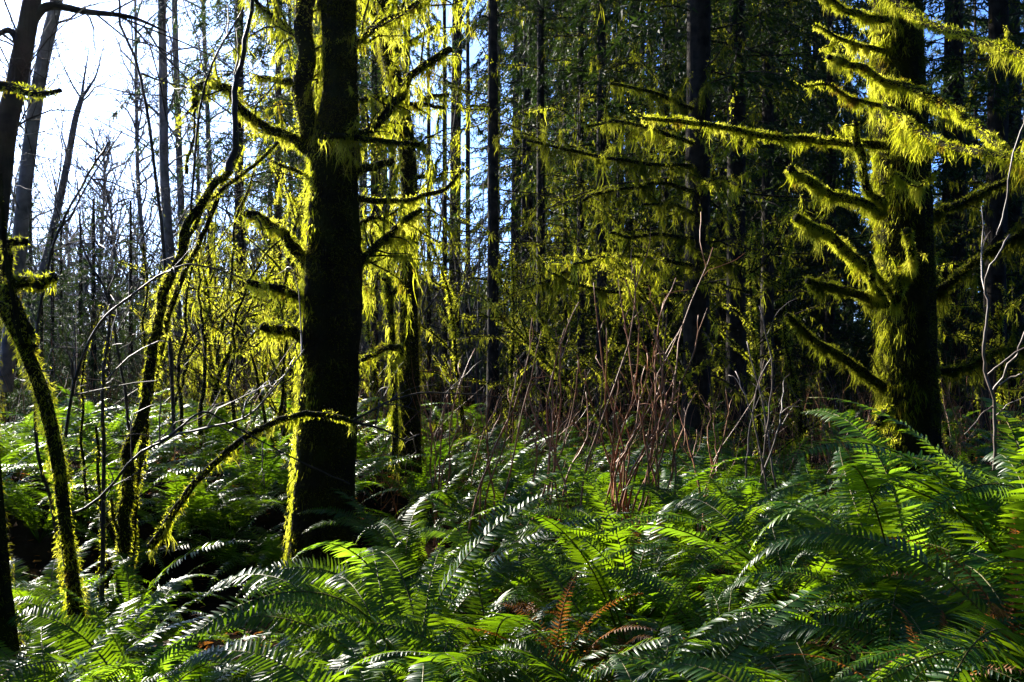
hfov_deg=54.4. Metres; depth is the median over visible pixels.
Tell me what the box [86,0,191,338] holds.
alder tree
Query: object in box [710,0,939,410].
bushy conifer
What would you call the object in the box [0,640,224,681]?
sword fern
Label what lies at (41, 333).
young conifer
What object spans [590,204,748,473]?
mossy sapling
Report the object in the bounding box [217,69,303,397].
young conifer
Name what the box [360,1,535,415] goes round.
conifer tree
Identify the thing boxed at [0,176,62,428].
young conifer
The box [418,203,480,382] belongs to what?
bushy conifer
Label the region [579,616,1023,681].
sword fern
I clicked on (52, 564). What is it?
sword fern
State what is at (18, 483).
sword fern
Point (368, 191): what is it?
bushy conifer
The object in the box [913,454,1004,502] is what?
sword fern
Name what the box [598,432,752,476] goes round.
sword fern
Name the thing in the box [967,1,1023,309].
conifer tree
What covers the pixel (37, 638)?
sword fern
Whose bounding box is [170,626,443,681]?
sword fern
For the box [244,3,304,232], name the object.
conifer tree
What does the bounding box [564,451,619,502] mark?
sword fern
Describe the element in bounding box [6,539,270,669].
sword fern
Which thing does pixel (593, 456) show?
sword fern
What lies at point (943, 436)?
sword fern
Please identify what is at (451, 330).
mossy sapling
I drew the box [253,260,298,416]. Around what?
slender stem
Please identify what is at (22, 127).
alder tree
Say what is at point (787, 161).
conifer tree
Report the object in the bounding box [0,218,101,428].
young conifer
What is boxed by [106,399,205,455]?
sword fern
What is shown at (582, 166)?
conifer tree
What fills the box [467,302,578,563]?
osier shrub
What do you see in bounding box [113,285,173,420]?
young conifer
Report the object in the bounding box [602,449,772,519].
sword fern
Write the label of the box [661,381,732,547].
osier shrub
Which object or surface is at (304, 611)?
sword fern
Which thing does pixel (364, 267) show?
conifer tree
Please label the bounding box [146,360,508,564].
arching branch
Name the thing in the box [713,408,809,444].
sword fern
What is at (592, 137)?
conifer tree
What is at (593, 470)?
sword fern
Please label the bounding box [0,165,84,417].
young conifer
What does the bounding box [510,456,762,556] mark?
sword fern
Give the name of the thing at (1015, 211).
bushy conifer
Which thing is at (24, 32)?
alder tree
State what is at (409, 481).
sword fern
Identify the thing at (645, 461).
sword fern
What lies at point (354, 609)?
sword fern
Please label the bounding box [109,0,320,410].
conifer tree
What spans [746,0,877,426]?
conifer tree
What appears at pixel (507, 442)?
sword fern
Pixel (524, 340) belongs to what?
mossy sapling
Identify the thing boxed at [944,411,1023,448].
sword fern
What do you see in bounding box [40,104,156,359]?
alder tree
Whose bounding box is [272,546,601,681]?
sword fern
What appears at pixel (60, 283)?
young conifer
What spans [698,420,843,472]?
sword fern
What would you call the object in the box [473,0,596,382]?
conifer tree
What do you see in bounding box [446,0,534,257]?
conifer tree
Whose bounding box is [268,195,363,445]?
mossy sapling
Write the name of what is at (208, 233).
young conifer
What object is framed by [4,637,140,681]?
sword fern
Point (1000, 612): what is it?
fern
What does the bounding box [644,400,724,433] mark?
sword fern
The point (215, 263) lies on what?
mossy sapling
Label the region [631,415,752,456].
sword fern
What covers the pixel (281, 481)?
sword fern
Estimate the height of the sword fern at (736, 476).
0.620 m
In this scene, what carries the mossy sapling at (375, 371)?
on the ground
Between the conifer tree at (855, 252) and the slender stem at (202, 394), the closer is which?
the slender stem at (202, 394)
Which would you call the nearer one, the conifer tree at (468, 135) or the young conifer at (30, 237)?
the young conifer at (30, 237)
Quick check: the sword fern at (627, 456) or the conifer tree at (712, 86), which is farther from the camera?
the conifer tree at (712, 86)
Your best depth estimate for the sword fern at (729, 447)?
11.34 m
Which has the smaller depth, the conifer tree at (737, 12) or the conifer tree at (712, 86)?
the conifer tree at (737, 12)
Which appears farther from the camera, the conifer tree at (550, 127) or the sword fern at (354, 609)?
the conifer tree at (550, 127)
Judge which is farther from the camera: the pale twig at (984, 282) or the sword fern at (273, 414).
the sword fern at (273, 414)
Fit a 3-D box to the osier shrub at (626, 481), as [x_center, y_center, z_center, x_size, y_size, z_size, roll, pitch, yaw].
[1.013,0.293,6.901,0.823,2.491,1.495,0,0,40]
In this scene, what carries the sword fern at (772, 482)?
on the ground
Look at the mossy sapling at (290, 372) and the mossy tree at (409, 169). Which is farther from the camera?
the mossy sapling at (290, 372)
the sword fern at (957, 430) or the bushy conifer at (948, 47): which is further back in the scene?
the bushy conifer at (948, 47)
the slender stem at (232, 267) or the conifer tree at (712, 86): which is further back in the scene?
the conifer tree at (712, 86)
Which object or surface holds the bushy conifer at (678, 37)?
on the ground
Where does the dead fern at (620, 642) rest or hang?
on the ground
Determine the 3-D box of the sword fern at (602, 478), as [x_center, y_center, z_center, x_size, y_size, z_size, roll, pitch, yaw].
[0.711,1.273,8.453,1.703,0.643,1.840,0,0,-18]
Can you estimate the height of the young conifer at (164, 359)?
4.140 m
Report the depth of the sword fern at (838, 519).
5.48 m
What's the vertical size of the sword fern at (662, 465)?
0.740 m
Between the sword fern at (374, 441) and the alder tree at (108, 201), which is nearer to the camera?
the sword fern at (374, 441)
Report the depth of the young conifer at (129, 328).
17.98 m
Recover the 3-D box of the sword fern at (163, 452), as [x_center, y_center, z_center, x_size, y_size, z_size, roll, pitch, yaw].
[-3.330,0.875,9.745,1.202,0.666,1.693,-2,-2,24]
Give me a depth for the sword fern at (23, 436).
8.93 m
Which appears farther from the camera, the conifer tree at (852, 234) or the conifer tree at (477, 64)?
the conifer tree at (852, 234)
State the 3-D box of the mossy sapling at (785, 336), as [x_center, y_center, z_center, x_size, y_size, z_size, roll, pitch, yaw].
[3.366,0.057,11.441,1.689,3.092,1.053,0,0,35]
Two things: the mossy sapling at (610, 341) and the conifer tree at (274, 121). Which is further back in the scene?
the conifer tree at (274, 121)
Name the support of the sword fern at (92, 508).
on the ground
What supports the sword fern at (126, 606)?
on the ground
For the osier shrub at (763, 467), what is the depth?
8.23 m
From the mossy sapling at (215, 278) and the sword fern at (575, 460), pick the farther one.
the mossy sapling at (215, 278)
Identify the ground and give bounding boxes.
[0,344,1022,681]
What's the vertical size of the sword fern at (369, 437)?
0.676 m
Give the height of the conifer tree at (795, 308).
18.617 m
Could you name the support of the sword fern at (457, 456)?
on the ground
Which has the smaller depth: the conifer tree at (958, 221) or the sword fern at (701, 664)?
the sword fern at (701, 664)
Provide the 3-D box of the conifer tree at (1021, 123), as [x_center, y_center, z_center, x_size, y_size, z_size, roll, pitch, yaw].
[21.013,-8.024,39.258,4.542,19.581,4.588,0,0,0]
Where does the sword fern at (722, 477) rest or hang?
on the ground
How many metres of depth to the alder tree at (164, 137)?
16.94 m
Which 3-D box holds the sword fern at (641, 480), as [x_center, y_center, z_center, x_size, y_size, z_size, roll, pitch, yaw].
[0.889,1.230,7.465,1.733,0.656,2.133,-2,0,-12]
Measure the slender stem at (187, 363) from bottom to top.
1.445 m
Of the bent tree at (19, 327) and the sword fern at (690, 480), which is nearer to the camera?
the bent tree at (19, 327)
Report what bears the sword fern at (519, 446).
on the ground
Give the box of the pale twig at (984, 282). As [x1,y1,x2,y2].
[964,116,1023,469]
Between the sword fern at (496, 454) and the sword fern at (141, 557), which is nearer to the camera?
the sword fern at (141, 557)
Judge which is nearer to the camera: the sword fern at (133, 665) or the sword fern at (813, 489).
the sword fern at (133, 665)
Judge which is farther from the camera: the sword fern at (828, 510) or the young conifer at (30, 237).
the young conifer at (30, 237)
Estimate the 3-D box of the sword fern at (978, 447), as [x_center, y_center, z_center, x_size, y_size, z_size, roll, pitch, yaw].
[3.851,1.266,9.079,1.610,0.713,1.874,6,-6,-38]
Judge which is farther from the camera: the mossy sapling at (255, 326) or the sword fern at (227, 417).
the mossy sapling at (255, 326)
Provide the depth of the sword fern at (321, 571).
4.78 m
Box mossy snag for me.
[360,244,413,482]
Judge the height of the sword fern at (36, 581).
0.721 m
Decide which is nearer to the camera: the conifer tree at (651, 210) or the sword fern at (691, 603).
the sword fern at (691, 603)
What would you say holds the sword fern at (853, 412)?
on the ground
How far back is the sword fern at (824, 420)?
16.16 m
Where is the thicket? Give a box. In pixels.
[0,48,594,413]
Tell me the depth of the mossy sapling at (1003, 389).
10.74 m
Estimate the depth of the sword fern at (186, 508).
7.74 m
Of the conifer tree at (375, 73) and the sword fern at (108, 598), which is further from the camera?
the conifer tree at (375, 73)
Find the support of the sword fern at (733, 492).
on the ground
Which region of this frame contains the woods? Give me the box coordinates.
[245,0,1022,376]
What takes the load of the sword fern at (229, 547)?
on the ground
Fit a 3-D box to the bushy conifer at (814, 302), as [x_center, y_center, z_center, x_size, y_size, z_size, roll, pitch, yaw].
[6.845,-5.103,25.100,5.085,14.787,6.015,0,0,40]
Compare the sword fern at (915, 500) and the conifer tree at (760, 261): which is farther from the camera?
the conifer tree at (760, 261)
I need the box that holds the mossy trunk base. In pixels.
[0,281,25,656]
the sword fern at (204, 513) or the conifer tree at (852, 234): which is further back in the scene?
the conifer tree at (852, 234)
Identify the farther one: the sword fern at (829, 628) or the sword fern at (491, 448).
the sword fern at (491, 448)
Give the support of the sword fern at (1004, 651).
on the ground
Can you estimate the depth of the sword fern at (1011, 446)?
4.26 m
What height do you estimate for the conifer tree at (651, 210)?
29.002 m
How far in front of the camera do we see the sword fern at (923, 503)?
7.01 m
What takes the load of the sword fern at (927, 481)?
on the ground
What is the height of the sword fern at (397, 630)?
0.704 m
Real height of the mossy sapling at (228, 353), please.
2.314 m
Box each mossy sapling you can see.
[117,280,201,439]
[118,235,276,459]
[130,302,239,449]
[136,226,302,468]
[160,238,295,402]
[165,203,263,401]
[171,214,254,410]
[198,152,377,473]
[204,236,305,452]
[219,249,299,443]
[236,206,304,430]
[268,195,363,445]
[357,279,421,456]
[360,194,516,482]
[453,249,675,459]
[457,197,576,448]
[498,260,594,450]
[569,265,660,437]
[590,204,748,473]
[644,266,725,404]
[698,207,827,508]
[719,219,858,467]
[935,247,987,463]
[937,267,1023,461]
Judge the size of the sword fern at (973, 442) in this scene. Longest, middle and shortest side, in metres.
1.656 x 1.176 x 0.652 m
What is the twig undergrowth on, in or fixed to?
on the ground
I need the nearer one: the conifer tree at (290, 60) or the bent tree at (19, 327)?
the bent tree at (19, 327)
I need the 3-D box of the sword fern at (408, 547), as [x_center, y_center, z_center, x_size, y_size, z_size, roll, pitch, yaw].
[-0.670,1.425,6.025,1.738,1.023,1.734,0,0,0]
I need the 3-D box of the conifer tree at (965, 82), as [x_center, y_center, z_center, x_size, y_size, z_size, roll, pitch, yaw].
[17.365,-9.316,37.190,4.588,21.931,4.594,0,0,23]
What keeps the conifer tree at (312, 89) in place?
on the ground
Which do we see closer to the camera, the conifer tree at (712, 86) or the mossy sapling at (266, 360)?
the mossy sapling at (266, 360)
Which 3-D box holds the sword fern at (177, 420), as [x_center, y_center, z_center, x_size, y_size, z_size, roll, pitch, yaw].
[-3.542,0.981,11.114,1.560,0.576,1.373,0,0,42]
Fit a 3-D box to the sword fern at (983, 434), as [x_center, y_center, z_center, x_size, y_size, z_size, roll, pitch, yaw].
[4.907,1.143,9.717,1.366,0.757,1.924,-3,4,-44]
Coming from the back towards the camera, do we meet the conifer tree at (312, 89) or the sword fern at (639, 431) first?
the conifer tree at (312, 89)
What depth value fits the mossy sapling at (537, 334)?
13.41 m
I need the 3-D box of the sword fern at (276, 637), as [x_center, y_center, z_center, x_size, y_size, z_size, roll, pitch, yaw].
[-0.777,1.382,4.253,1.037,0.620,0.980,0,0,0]
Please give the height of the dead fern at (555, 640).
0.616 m
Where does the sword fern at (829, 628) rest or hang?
on the ground
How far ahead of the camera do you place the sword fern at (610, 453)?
9.58 m
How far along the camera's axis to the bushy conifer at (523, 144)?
25.89 m
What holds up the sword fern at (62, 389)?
on the ground
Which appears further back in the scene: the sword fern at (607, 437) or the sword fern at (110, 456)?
the sword fern at (607, 437)
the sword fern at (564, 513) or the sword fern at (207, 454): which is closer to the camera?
the sword fern at (564, 513)
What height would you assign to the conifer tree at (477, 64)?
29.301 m
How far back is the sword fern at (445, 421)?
15.68 m
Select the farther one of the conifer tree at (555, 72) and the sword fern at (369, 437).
the conifer tree at (555, 72)
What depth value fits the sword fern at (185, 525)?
7.60 m
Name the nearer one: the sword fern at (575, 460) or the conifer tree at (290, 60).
the sword fern at (575, 460)
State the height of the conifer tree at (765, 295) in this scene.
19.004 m
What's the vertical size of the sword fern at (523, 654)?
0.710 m
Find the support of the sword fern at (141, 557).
on the ground
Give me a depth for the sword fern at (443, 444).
10.70 m
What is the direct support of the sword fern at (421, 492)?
on the ground
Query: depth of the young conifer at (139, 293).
22.94 m
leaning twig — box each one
[18,112,169,556]
[47,204,175,431]
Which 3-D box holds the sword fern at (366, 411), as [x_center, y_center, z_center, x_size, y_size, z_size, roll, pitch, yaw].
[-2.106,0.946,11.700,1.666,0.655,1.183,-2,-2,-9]
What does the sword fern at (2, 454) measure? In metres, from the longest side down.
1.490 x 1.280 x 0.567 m
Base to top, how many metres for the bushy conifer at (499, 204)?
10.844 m
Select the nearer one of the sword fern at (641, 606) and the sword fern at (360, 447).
the sword fern at (641, 606)
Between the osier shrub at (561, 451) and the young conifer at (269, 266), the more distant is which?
the young conifer at (269, 266)
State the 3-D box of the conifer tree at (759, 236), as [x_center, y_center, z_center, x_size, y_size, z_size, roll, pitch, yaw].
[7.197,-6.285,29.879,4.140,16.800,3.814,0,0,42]
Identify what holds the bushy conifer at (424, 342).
on the ground
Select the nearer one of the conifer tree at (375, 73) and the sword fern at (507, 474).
the sword fern at (507, 474)
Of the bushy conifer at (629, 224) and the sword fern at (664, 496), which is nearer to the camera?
the sword fern at (664, 496)
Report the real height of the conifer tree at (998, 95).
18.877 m
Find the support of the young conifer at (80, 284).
on the ground
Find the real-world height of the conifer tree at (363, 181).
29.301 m
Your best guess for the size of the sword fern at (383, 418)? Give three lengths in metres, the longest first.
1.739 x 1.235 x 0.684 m
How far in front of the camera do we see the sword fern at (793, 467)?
9.80 m
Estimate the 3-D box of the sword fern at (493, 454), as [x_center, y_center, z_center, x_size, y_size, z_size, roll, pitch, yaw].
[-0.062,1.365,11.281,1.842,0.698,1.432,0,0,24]
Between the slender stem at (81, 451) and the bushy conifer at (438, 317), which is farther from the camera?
the bushy conifer at (438, 317)
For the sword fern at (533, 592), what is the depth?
5.11 m
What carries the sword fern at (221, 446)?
on the ground
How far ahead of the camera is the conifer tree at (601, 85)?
16.94 m
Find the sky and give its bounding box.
[0,0,1022,343]
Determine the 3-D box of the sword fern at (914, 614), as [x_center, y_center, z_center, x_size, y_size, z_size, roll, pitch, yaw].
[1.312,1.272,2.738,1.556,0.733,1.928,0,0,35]
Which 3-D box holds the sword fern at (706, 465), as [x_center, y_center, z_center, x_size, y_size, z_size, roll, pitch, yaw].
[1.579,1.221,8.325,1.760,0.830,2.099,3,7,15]
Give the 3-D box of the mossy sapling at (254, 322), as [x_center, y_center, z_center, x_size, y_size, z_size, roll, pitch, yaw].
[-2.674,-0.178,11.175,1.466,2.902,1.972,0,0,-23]
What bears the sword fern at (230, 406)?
on the ground
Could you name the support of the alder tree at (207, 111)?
on the ground
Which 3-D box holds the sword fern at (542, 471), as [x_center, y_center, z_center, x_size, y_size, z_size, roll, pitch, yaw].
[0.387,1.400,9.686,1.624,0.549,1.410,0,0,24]
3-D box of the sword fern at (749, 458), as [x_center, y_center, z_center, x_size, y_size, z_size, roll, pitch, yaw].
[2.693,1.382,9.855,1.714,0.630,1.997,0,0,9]
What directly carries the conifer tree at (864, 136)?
on the ground
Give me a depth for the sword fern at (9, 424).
9.79 m
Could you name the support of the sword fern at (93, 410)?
on the ground
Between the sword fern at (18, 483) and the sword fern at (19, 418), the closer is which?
the sword fern at (18, 483)
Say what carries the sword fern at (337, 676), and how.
on the ground
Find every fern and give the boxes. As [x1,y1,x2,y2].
[0,398,137,476]
[0,399,155,463]
[0,410,71,478]
[0,415,90,479]
[0,422,34,470]
[0,441,216,531]
[0,572,317,681]
[0,592,186,681]
[0,615,238,681]
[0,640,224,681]
[1,407,137,461]
[1,434,89,499]
[1,462,48,474]
[1,550,205,674]
[2,385,189,433]
[2,451,185,536]
[2,471,117,542]
[4,409,250,541]
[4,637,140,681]
[5,379,189,462]
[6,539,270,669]
[9,558,108,605]
[12,538,150,657]
[12,573,206,648]
[13,421,78,472]
[14,578,270,681]
[15,416,29,428]
[19,416,228,474]
[23,385,194,448]
[26,501,248,576]
[55,615,322,681]
[84,444,284,550]
[85,454,277,537]
[90,398,238,462]
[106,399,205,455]
[110,412,275,460]
[120,403,276,461]
[130,403,196,448]
[138,449,291,538]
[138,460,289,539]
[142,481,687,681]
[149,404,292,460]
[157,387,272,434]
[157,507,290,578]
[159,428,371,508]
[162,398,274,455]
[166,405,279,460]
[169,506,288,591]
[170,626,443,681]
[171,417,293,484]
[181,431,360,477]
[194,470,642,673]
[205,453,449,536]
[207,463,376,503]
[214,619,319,681]
[221,527,357,567]
[230,614,373,680]
[235,411,389,437]
[236,385,363,447]
[246,397,465,450]
[248,559,411,653]
[250,635,410,681]
[267,416,437,469]
[270,488,539,624]
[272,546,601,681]
[288,613,770,681]
[312,495,674,681]
[329,649,428,681]
[349,511,671,637]
[354,462,511,556]
[356,431,583,534]
[356,437,502,501]
[357,404,438,440]
[357,422,433,483]
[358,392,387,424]
[358,415,389,448]
[371,427,509,483]
[373,422,486,469]
[374,452,524,523]
[376,426,515,483]
[377,407,473,438]
[395,442,620,538]
[405,469,572,536]
[413,528,766,657]
[416,433,569,490]
[420,397,503,432]
[421,437,607,500]
[423,402,538,438]
[434,490,554,557]
[437,425,535,488]
[438,584,839,681]
[442,431,571,487]
[445,448,603,524]
[446,571,655,681]
[459,436,639,492]
[461,457,607,509]
[463,445,587,498]
[468,446,616,508]
[469,495,859,681]
[472,450,788,679]
[475,414,552,452]
[483,430,583,468]
[496,440,646,508]
[497,502,765,615]
[500,445,643,488]
[507,454,672,524]
[510,437,748,525]
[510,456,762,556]
[514,418,626,460]
[532,424,725,478]
[535,436,628,474]
[536,461,772,537]
[544,492,953,643]
[544,611,654,681]
[550,443,691,509]
[551,471,813,629]
[559,566,922,680]
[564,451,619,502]
[567,443,697,507]
[568,450,772,488]
[569,412,653,441]
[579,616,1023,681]
[591,639,1001,681]
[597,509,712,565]
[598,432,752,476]
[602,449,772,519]
[609,654,647,681]
[616,457,796,498]
[620,431,703,470]
[621,421,804,534]
[626,405,718,430]
[629,424,798,470]
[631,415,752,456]
[638,465,894,574]
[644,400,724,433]
[650,455,784,505]
[654,447,837,535]
[658,455,764,536]
[671,485,934,604]
[674,465,830,510]
[691,472,764,533]
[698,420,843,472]
[701,445,819,490]
[708,447,828,496]
[709,397,1023,596]
[709,453,854,528]
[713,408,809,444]
[714,408,1023,681]
[714,455,854,493]
[715,384,790,424]
[726,441,865,496]
[728,475,1009,646]
[734,428,1023,681]
[737,489,911,523]
[745,397,1023,636]
[754,590,1023,681]
[758,457,845,537]
[764,426,868,486]
[765,463,905,535]
[771,475,953,532]
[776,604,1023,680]
[782,423,861,467]
[786,427,865,457]
[791,403,862,434]
[801,400,873,434]
[807,454,1009,588]
[816,508,1014,603]
[819,443,1004,481]
[826,471,1006,528]
[833,593,1023,681]
[840,481,995,559]
[846,465,1013,514]
[851,429,987,447]
[852,422,989,472]
[856,448,1007,501]
[869,512,1023,676]
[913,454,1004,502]
[941,419,1008,454]
[942,406,1010,447]
[942,418,1004,459]
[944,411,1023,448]
[945,435,991,476]
[951,429,1008,475]
[984,398,1023,439]
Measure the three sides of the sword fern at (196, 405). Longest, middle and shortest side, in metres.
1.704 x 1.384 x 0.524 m
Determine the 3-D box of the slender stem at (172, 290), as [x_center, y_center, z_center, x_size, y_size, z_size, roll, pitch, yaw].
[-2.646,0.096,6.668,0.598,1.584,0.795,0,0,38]
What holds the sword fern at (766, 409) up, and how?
on the ground
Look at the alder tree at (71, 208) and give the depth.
29.93 m
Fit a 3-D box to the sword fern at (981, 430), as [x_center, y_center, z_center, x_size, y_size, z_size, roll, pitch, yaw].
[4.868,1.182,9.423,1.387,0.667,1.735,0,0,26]
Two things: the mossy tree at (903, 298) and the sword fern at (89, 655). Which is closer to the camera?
the sword fern at (89, 655)
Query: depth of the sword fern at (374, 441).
10.06 m
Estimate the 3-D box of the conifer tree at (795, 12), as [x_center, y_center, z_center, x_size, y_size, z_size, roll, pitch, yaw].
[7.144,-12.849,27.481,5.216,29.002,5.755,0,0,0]
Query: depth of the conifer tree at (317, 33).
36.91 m
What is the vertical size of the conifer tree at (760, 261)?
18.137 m
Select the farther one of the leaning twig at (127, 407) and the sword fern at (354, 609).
the leaning twig at (127, 407)
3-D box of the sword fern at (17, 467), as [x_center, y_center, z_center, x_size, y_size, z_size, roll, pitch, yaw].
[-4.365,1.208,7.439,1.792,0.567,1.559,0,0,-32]
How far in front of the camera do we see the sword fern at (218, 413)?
9.64 m
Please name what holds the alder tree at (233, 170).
on the ground
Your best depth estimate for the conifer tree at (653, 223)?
23.86 m
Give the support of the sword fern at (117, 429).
on the ground
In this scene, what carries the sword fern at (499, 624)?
on the ground
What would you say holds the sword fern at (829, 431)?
on the ground
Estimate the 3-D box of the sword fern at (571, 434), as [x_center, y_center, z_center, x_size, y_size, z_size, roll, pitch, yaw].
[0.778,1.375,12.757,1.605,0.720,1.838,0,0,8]
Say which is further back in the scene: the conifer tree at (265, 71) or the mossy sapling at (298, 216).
the conifer tree at (265, 71)
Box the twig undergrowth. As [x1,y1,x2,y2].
[0,313,1023,531]
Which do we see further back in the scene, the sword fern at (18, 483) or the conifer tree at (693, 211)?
the conifer tree at (693, 211)
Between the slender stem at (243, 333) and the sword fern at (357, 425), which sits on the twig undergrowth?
the slender stem at (243, 333)
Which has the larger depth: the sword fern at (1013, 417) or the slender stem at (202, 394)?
the sword fern at (1013, 417)
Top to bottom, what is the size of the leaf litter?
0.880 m
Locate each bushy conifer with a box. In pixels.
[282,9,440,385]
[358,18,462,386]
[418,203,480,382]
[431,0,611,402]
[438,79,511,387]
[479,1,670,394]
[545,5,716,403]
[569,0,760,397]
[608,0,843,412]
[677,0,874,409]
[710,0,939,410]
[835,0,1023,416]
[865,0,1023,425]
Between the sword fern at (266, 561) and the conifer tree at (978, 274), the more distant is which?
the conifer tree at (978, 274)
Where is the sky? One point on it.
(15, 5)
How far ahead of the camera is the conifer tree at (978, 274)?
43.95 m
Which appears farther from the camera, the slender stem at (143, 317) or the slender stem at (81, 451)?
the slender stem at (143, 317)
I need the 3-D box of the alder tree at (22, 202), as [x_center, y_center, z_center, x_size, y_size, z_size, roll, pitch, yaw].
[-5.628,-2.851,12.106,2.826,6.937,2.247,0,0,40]
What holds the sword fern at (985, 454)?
on the ground
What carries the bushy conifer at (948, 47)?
on the ground
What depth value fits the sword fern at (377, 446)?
12.18 m
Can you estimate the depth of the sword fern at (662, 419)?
15.97 m
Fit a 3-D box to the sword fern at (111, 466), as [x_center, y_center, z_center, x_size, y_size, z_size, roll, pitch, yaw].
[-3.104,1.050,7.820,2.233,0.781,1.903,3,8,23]
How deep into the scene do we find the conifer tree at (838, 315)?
25.02 m
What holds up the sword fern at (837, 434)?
on the ground
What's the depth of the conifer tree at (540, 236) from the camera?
17.93 m
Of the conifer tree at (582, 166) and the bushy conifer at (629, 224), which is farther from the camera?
the bushy conifer at (629, 224)
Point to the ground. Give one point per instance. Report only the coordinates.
(26, 546)
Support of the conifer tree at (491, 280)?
on the ground
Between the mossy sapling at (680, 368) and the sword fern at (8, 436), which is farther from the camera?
the mossy sapling at (680, 368)
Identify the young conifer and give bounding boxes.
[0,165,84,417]
[0,173,79,426]
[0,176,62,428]
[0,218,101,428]
[1,270,78,439]
[13,211,106,413]
[22,215,122,412]
[38,188,143,420]
[76,191,196,414]
[79,274,141,445]
[102,227,175,409]
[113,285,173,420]
[122,221,199,417]
[128,91,252,390]
[156,163,277,402]
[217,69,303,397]
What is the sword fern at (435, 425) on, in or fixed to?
on the ground
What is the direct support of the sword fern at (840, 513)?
on the ground
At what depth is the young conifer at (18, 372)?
15.96 m
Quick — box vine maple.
[2,0,349,626]
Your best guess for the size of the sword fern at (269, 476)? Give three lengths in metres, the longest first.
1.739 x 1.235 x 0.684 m
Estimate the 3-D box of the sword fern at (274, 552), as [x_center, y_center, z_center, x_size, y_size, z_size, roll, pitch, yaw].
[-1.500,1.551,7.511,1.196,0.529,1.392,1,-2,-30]
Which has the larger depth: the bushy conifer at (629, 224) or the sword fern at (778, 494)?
the bushy conifer at (629, 224)
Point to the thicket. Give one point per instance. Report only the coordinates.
(362, 349)
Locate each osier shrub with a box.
[420,348,475,547]
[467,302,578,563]
[513,328,602,545]
[569,223,744,568]
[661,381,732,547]
[729,298,801,519]
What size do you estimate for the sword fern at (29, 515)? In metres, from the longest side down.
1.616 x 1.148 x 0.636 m
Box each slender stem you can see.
[29,284,163,500]
[59,237,187,472]
[101,222,189,421]
[148,185,228,431]
[163,261,258,406]
[168,236,225,437]
[187,139,274,422]
[214,298,286,423]
[225,195,297,425]
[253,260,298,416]
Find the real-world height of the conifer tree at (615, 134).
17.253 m
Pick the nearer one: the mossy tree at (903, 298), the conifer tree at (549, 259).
the mossy tree at (903, 298)
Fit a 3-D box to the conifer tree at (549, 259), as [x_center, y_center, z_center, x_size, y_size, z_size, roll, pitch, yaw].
[1.925,-7.155,26.102,4.475,18.467,3.578,0,0,0]
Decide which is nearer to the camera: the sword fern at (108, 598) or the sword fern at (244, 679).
the sword fern at (244, 679)
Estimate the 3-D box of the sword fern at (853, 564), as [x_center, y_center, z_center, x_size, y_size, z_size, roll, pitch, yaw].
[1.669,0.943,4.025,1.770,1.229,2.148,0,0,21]
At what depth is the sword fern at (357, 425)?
9.94 m
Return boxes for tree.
[0,0,134,391]
[0,0,264,279]
[0,1,98,313]
[0,78,90,624]
[2,1,205,390]
[32,182,124,364]
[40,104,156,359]
[40,131,157,403]
[46,0,288,408]
[54,0,267,430]
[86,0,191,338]
[94,0,259,386]
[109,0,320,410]
[133,0,253,367]
[156,0,296,390]
[173,0,492,618]
[188,0,381,400]
[218,0,368,395]
[219,26,382,387]
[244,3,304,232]
[252,0,359,142]
[252,2,367,114]
[256,14,368,216]
[263,0,483,419]
[285,125,387,396]
[292,3,402,146]
[318,0,442,389]
[357,0,486,484]
[357,6,485,408]
[358,0,416,379]
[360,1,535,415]
[381,0,535,402]
[389,10,397,262]
[402,0,410,77]
[414,0,607,448]
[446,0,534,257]
[448,0,461,399]
[449,0,561,391]
[460,0,686,426]
[464,0,655,427]
[467,0,775,433]
[472,0,589,371]
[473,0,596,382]
[482,1,647,413]
[488,0,864,468]
[500,0,590,349]
[502,0,656,397]
[502,11,660,406]
[505,0,625,245]
[506,11,609,272]
[531,0,723,413]
[561,0,798,419]
[568,6,715,408]
[587,0,596,383]
[599,0,872,457]
[610,26,616,407]
[624,0,751,252]
[624,0,1023,489]
[644,0,717,133]
[645,8,653,384]
[653,0,872,433]
[659,1,760,279]
[680,0,873,421]
[710,6,808,393]
[711,0,821,69]
[711,70,798,385]
[714,1,867,404]
[714,60,847,393]
[746,0,871,390]
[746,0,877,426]
[783,0,870,370]
[791,0,876,402]
[791,6,874,250]
[835,18,874,384]
[839,1,871,378]
[845,0,1023,456]
[849,0,1023,430]
[926,0,1023,372]
[938,166,984,361]
[940,157,1023,397]
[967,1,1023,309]
[1020,10,1023,222]
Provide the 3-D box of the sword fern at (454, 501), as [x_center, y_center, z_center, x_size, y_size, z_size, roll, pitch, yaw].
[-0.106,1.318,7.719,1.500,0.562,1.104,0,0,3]
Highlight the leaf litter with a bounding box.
[2,442,1000,681]
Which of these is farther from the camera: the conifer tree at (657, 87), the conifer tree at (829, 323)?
the conifer tree at (657, 87)
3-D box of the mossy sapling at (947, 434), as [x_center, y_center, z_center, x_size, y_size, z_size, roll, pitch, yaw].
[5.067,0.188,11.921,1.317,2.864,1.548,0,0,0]
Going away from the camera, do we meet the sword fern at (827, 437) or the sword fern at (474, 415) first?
the sword fern at (827, 437)
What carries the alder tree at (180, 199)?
on the ground
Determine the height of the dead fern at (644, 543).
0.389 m
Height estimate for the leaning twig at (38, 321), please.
2.540 m
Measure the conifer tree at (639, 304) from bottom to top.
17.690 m
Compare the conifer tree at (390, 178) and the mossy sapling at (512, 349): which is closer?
the mossy sapling at (512, 349)
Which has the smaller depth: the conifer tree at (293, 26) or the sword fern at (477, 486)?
the sword fern at (477, 486)

